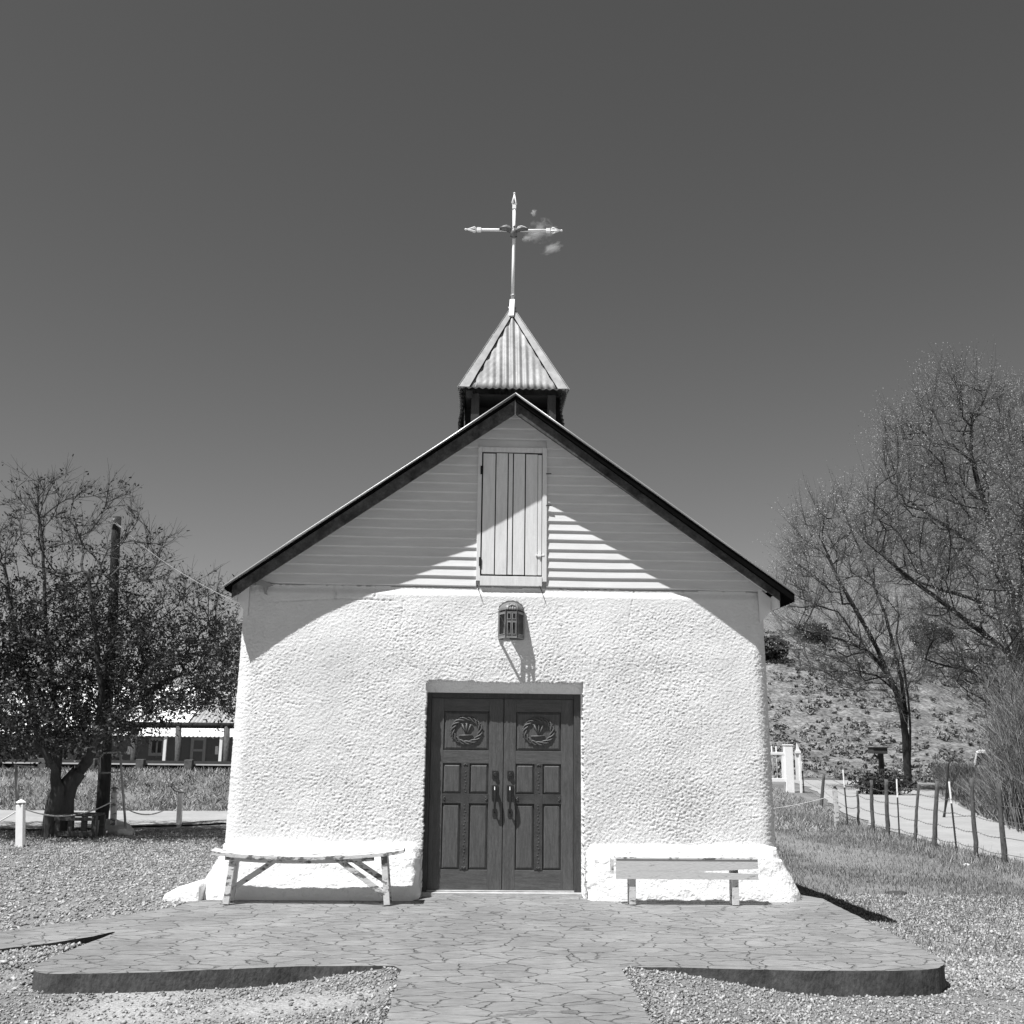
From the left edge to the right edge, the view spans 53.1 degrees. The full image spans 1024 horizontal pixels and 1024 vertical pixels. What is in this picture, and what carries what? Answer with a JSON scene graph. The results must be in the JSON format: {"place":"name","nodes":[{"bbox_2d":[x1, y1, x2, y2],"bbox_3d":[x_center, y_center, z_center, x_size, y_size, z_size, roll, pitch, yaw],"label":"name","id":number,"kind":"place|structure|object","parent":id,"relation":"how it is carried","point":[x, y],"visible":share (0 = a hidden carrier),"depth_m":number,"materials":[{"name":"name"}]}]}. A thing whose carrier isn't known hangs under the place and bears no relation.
{"place":"outdoors","nodes":[
{"label":"outdoors","id":0,"kind":"place"},
{"bbox_2d":[0,895,945,1023],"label":"patio","id":1,"kind":"structure","parent":0,"point":[488,960],"depth_m":8.18,"materials":[{"name":"grey stone"}]},
{"bbox_2d":[209,847,404,904],"bbox_3d":[-2.081,3.701,10.429,1.951,0.539,0.278,1,-12,-2],"label":"bench","id":2,"kind":"object","parent":1,"relation":"on","point":[235,858],"visible":1,"depth_m":10.36,"materials":[{"name":"white paint"}]},
{"bbox_2d":[610,855,758,904],"bbox_3d":[1.786,3.820,10.617,1.518,0.469,0.155,1,-12,-2],"label":"bench","id":3,"kind":"object","parent":1,"relation":"on","point":[631,869],"visible":1,"depth_m":10.57,"materials":[{"name":"white paint"}]},
{"bbox_2d":[0,833,1023,1023],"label":"gravel","id":4,"kind":"structure","parent":0,"point":[958,973],"depth_m":8.07,"materials":[{"name":"grey gravel"}]},
{"bbox_2d":[0,769,1023,1023],"bbox_3d":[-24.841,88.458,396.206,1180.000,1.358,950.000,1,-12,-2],"label":"ground","id":5,"kind":"structure","parent":0,"point":[282,1003],"depth_m":9.90,"materials":[{"name":"grey gravel"}]},
{"bbox_2d":[15,799,25,846],"bbox_3d":[-7.372,4.689,15.340,0.194,0.739,0.154,1,-12,-2],"label":"rope post","id":6,"kind":"object","parent":5,"relation":"on","point":[20,824],"visible":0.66,"depth_m":15.31,"materials":[{"name":"white paint"}]},
{"bbox_2d":[24,802,110,816],"bbox_3d":[-7.084,4.780,16.430,0.019,0.199,2.233,-2,-13,13],"label":"rope","id":7,"kind":"object","parent":6,"relation":"attached to","point":[65,815],"visible":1,"depth_m":16.23,"materials":[{"name":"grey fabric"}]},
{"bbox_2d":[14,764,38,804],"bbox_3d":[-7.934,4.697,16.597,0.410,1.184,0.056,1,-12,-2],"label":"post","id":8,"kind":"object","parent":5,"relation":"on","point":[16,782],"visible":0.7,"depth_m":16.65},
{"bbox_2d":[0,714,68,758],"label":"roadside bush","id":9,"kind":"object","parent":5,"relation":"on","point":[10,754],"visible":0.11,"depth_m":39.55,"materials":[{"name":"plant"}]},
{"bbox_2d":[0,684,137,759],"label":"roadside bush","id":10,"kind":"object","parent":5,"relation":"on","point":[72,752],"visible":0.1,"depth_m":39.78,"materials":[{"name":"plant"}]},
{"bbox_2d":[54,812,105,838],"bbox_3d":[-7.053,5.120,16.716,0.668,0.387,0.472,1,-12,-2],"label":"picnic table","id":11,"kind":"object","parent":5,"relation":"on","point":[84,819],"visible":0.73,"depth_m":16.52,"materials":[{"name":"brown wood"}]},
{"bbox_2d":[95,516,121,819],"bbox_3d":[-7.370,2.942,18.745,0.459,5.834,0.230,1,-12,-2],"label":"utility pole","id":12,"kind":"object","parent":5,"relation":"on","point":[103,789],"visible":0.33,"depth_m":18.34,"materials":[{"name":"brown wood"}]},
{"bbox_2d":[121,527,232,600],"bbox_3d":[-5.238,0.644,15.489,0.008,2.439,8.403,8,-14,-31],"label":"overhead cable","id":13,"kind":"object","parent":12,"relation":"attached to","point":[175,569],"visible":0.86,"depth_m":14.73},
{"bbox_2d":[97,819,127,833],"bbox_3d":[-6.900,5.454,17.593,0.624,0.357,0.441,1,-12,-2],"label":"rock","id":14,"kind":"object","parent":5,"relation":"on","point":[107,825],"visible":0.2,"depth_m":17.47,"materials":[{"name":"grey stone"}]},
{"bbox_2d":[0,827,225,887],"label":"yard grass","id":15,"kind":"structure","parent":5,"relation":"on","point":[129,840],"depth_m":15.27,"materials":[{"name":"plant"}]},
{"bbox_2d":[99,751,126,828],"bbox_3d":[-6.752,4.747,17.348,0.590,1.357,0.042,1,-12,-2],"label":"metal stand","id":16,"kind":"object","parent":5,"relation":"on","point":[122,788],"visible":0.97,"depth_m":17.40,"materials":[{"name":"grey metal"}]},
{"bbox_2d":[0,810,226,828],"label":"dirt lane","id":17,"kind":"structure","parent":5,"relation":"on","point":[34,820],"depth_m":20.08,"materials":[{"name":"grey soil"}]},
{"bbox_2d":[110,787,118,826],"bbox_3d":[-6.804,5.114,17.467,0.153,0.826,0.135,1,-12,-2],"label":"rope post","id":18,"kind":"object","parent":5,"relation":"on","point":[113,812],"visible":0.8,"depth_m":17.45,"materials":[{"name":"white paint"}]},
{"bbox_2d":[117,801,175,814],"bbox_3d":[-6.531,5.265,18.308,0.019,0.311,1.779,-3,-13,15],"label":"rope","id":19,"kind":"object","parent":18,"relation":"attached to","point":[146,814],"visible":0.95,"depth_m":18.26,"materials":[{"name":"grey fabric"}]},
{"bbox_2d":[0,765,230,810],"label":"bank grass","id":20,"kind":"structure","parent":5,"relation":"on","point":[39,772],"depth_m":24.30,"materials":[{"name":"plant"}]},
{"bbox_2d":[0,758,230,771],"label":"guardrail","id":21,"kind":"object","parent":5,"relation":"on","point":[144,763],"visible":0.29,"depth_m":26.27,"materials":[{"name":"metal"}]},
{"bbox_2d":[0,685,236,760],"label":"ranch house","id":22,"kind":"structure","parent":5,"relation":"on","point":[191,743],"depth_m":44.82,"materials":[{"name":"metal"}]},
{"bbox_2d":[148,738,163,755],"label":"window","id":23,"kind":"structure","parent":22,"relation":"in","point":[157,747],"depth_m":44.84,"materials":[{"name":"black glass"}]},
{"bbox_2d":[190,737,206,760],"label":"door","id":24,"kind":"structure","parent":22,"relation":"in","point":[197,750],"depth_m":44.89,"materials":[{"name":"grey wood"}]},
{"bbox_2d":[105,824,134,834],"bbox_3d":[-6.655,5.433,17.404,0.513,0.237,0.322,1,-12,-2],"label":"rock","id":25,"kind":"object","parent":5,"relation":"on","point":[111,829],"visible":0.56,"depth_m":17.33,"materials":[{"name":"grey stone"}]},
{"bbox_2d":[0,454,242,837],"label":"broadleaf tree","id":26,"kind":"object","parent":5,"relation":"on","point":[62,793],"visible":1,"depth_m":16.83,"materials":[{"name":"black plant"}]},
{"bbox_2d":[112,828,132,834],"bbox_3d":[-6.558,5.401,17.212,0.346,0.176,0.247,1,-12,-2],"label":"rock","id":27,"kind":"object","parent":5,"relation":"on","point":[118,831],"visible":0.61,"depth_m":17.15,"materials":[{"name":"grey stone"}]},
{"bbox_2d":[176,789,183,825],"bbox_3d":[-6.215,5.542,19.124,0.128,0.718,0.125,1,-12,-2],"label":"rope post","id":28,"kind":"object","parent":5,"relation":"on","point":[179,806],"visible":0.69,"depth_m":19.09,"materials":[{"name":"white paint"}]},
{"bbox_2d":[162,307,800,901],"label":"chapel","id":29,"kind":"structure","parent":5,"relation":"on","point":[394,691],"depth_m":11.41,"materials":[{"name":"white paint"}]},
{"bbox_2d":[427,698,503,889],"bbox_3d":[-0.504,3.073,11.225,0.803,2.031,0.138,1,-12,-2],"label":"door leaf","id":30,"kind":"structure","parent":29,"relation":"in","point":[466,790],"depth_m":11.24,"materials":[{"name":"grey wood"}]},
{"bbox_2d":[498,600,524,639],"bbox_3d":[-0.005,1.195,11.441,0.298,0.447,0.197,1,-12,-2],"label":"wall lantern","id":31,"kind":"object","parent":29,"relation":"attached to","point":[511,613],"depth_m":11.47,"materials":[{"name":"metal"}]},
{"bbox_2d":[465,192,562,316],"bbox_3d":[0.021,-3.416,13.546,1.312,1.838,0.167,1,-12,-2],"label":"roof cross","id":32,"kind":"object","parent":29,"relation":"on","point":[513,231],"visible":1,"depth_m":13.61,"materials":[{"name":"white paint"}]},
{"bbox_2d":[502,699,573,889],"bbox_3d":[0.292,3.088,11.252,0.776,2.031,0.138,1,-12,-2],"label":"door leaf","id":33,"kind":"structure","parent":29,"relation":"in","point":[538,842],"depth_m":11.27,"materials":[{"name":"grey wood"}]},
{"bbox_2d":[782,744,794,792],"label":"gate pillar","id":34,"kind":"structure","parent":5,"relation":"on","point":[789,785],"depth_m":43.65,"materials":[{"name":"white paint"}]},
{"bbox_2d":[771,746,785,781],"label":"gate","id":35,"kind":"structure","parent":34,"relation":"attached to","point":[783,778],"depth_m":43.73,"materials":[{"name":"white paint"}]},
{"bbox_2d":[795,743,801,792],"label":"post","id":36,"kind":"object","parent":5,"relation":"on","point":[798,764],"depth_m":43.48,"materials":[{"name":"white paint"}]},
{"bbox_2d":[832,785,839,827],"bbox_3d":[8.249,7.524,26.077,0.158,1.112,0.158,1,-12,-2],"label":"rope post","id":37,"kind":"object","parent":5,"relation":"on","point":[835,803],"visible":0.77,"depth_m":26.04,"materials":[{"name":"white paint"}]},
{"bbox_2d":[773,796,829,808],"bbox_3d":[7.205,7.262,25.582,2.084,0.267,0.014,8,-14,-30],"label":"rope","id":38,"kind":"object","parent":37,"relation":"attached to","point":[801,803],"visible":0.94,"depth_m":25.60,"materials":[{"name":"grey fabric"}]},
{"bbox_2d":[753,466,952,782],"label":"slender tree","id":39,"kind":"object","parent":5,"relation":"on","point":[902,709],"visible":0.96,"depth_m":47.72,"materials":[{"name":"grey plant"}]},
{"bbox_2d":[847,769,899,794],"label":"bush","id":40,"kind":"object","parent":5,"relation":"on","point":[863,782],"visible":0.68,"depth_m":42.42,"materials":[{"name":"grey plant"}]},
{"bbox_2d":[867,747,888,790],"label":"mailbox","id":41,"kind":"object","parent":5,"relation":"on","point":[880,751],"visible":0.73,"depth_m":43.32,"materials":[{"name":"grey wood"}]},
{"bbox_2d":[860,768,917,794],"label":"bush","id":42,"kind":"object","parent":5,"relation":"on","point":[911,784],"visible":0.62,"depth_m":42.23,"materials":[{"name":"grey plant"}]},
{"bbox_2d":[885,891,906,895],"bbox_3d":[5.472,5.446,14.578,0.300,0.097,0.308,1,-12,-2],"label":"flat stone","id":43,"kind":"object","parent":5,"relation":"on","point":[897,892],"visible":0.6,"depth_m":14.51,"materials":[{"name":"stone"}]},
{"bbox_2d":[801,761,1023,866],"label":"wire fence","id":44,"kind":"object","parent":5,"relation":"on","point":[1002,837],"visible":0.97,"depth_m":21.00,"materials":[{"name":"wood"}]},
{"bbox_2d":[929,640,1023,832],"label":"thicket","id":45,"kind":"object","parent":5,"relation":"on","point":[1003,765],"visible":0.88,"depth_m":27.42,"materials":[{"name":"grey plant"}]},
{"bbox_2d":[974,750,992,765],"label":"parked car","id":46,"kind":"object","parent":5,"relation":"on","point":[977,752],"visible":0.04,"depth_m":51.39,"materials":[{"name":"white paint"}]},
{"bbox_2d":[957,796,1022,830],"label":"thicket grass","id":47,"kind":"structure","parent":5,"relation":"on","point":[991,812],"depth_m":30.04,"materials":[{"name":"plant"}]},
{"bbox_2d":[957,402,1023,696],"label":"edge tree","id":48,"kind":"object","parent":5,"relation":"on","point":[1012,614],"visible":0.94,"depth_m":34.34,"materials":[{"name":"grey plant"}]},
{"bbox_2d":[0,0,1023,687],"label":"sky","id":49,"kind":"structure","parent":0,"point":[242,275],"materials":[{"name":"grey"}]},
{"bbox_2d":[772,787,885,831],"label":"grass","id":50,"kind":"structure","parent":0,"point":[780,793],"depth_m":31.18,"materials":[{"name":"grey plant"}]},
{"bbox_2d":[764,630,1013,780],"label":"hillside","id":51,"kind":"structure","parent":0,"point":[797,719],"depth_m":80.60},
{"bbox_2d":[764,634,791,659],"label":"juniper","id":52,"kind":"object","parent":51,"relation":"on","point":[771,652],"visible":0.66,"depth_m":93.63,"materials":[{"name":"grey plant"}]},
{"bbox_2d":[793,621,833,640],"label":"juniper","id":53,"kind":"object","parent":51,"relation":"on","point":[824,630],"visible":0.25,"depth_m":102.81,"materials":[{"name":"grey plant"}]},
{"bbox_2d":[764,625,1013,782],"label":"hillside scrub","id":54,"kind":"object","parent":51,"relation":"on","point":[928,776],"visible":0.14,"depth_m":75.25,"materials":[{"name":"grey plant"}]},
{"bbox_2d":[908,619,942,648],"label":"juniper","id":55,"kind":"object","parent":51,"relation":"on","point":[912,638],"visible":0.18,"depth_m":113.01,"materials":[{"name":"grey plant"}]},
{"bbox_2d":[829,339,1023,726],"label":"cottonwood tree","id":56,"kind":"object","parent":51,"relation":"on","point":[948,567],"visible":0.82,"depth_m":39.55,"materials":[{"name":"grey plant"}]},
{"bbox_2d":[932,628,952,642],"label":"juniper","id":57,"kind":"object","parent":51,"relation":"on","point":[944,636],"visible":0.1,"depth_m":112.78,"materials":[{"name":"grey plant"}]},
{"bbox_2d":[773,803,1023,882],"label":"verge grass","id":58,"kind":"structure","parent":0,"point":[925,845],"depth_m":21.51,"materials":[{"name":"plant"}]},
{"bbox_2d":[774,812,1023,957],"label":"grass","id":59,"kind":"structure","parent":0,"point":[934,879],"depth_m":16.04,"materials":[{"name":"plant"}]},
{"bbox_2d":[794,780,1023,862],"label":"driveway","id":60,"kind":"structure","parent":0,"point":[992,843],"depth_m":29.80,"materials":[{"name":"grey concrete"}]},
{"bbox_2d":[944,755,954,816],"bbox_3d":[12.933,8.083,30.168,0.691,1.793,0.172,7,-14,-28],"label":"leaning stick","id":61,"kind":"object","parent":60,"relation":"on","point":[947,778],"visible":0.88,"depth_m":30.08,"materials":[{"name":"grey wood"}]},
{"bbox_2d":[943,767,960,816],"bbox_3d":[12.985,8.252,30.143,0.871,1.461,0.147,6,-13,-22],"label":"leaning stick","id":62,"kind":"object","parent":60,"relation":"on","point":[952,782],"visible":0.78,"depth_m":30.09,"materials":[{"name":"grey wood"}]}
]}

